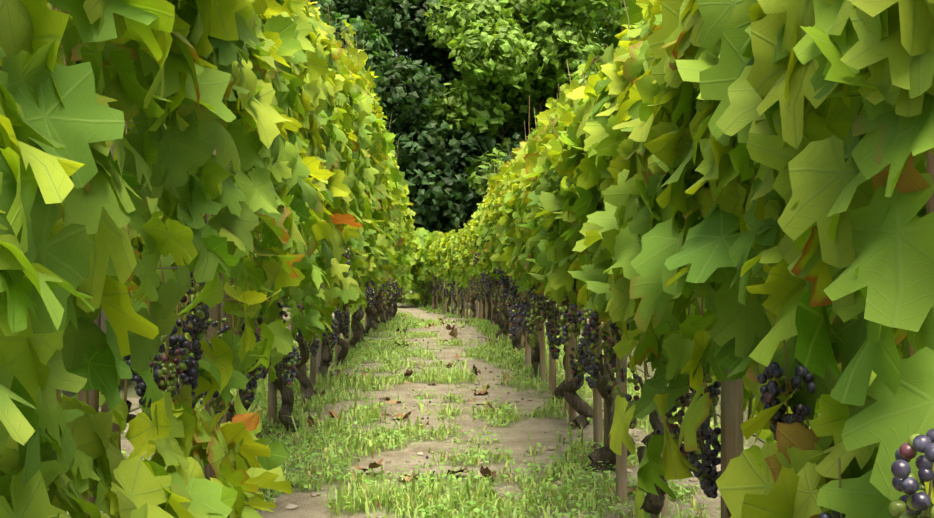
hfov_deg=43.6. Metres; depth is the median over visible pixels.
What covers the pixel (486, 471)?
fallen leaves
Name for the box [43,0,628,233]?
forest trees
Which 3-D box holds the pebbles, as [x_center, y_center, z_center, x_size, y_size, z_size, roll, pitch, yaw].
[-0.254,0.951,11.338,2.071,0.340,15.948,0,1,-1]
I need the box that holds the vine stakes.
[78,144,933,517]
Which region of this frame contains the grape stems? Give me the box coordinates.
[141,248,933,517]
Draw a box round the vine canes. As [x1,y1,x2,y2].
[0,0,914,438]
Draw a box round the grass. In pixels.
[66,302,747,517]
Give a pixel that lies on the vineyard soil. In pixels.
(307, 504)
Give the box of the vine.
[0,0,933,517]
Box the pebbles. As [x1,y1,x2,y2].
[259,321,719,517]
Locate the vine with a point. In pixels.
(774, 152)
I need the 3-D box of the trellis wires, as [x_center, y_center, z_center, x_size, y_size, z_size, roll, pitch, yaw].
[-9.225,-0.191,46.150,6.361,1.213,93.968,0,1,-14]
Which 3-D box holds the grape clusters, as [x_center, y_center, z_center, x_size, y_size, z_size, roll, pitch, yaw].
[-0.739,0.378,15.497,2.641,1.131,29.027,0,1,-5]
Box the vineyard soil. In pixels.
[61,290,765,517]
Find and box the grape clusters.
[124,248,933,517]
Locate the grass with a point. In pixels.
(431, 498)
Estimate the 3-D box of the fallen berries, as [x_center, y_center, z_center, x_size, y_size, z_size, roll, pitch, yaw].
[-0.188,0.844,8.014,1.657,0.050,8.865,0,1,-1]
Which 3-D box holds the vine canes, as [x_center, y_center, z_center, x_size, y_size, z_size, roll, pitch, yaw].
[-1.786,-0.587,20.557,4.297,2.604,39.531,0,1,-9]
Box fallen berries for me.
[278,340,598,512]
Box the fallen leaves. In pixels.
[256,316,646,517]
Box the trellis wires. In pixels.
[124,119,768,442]

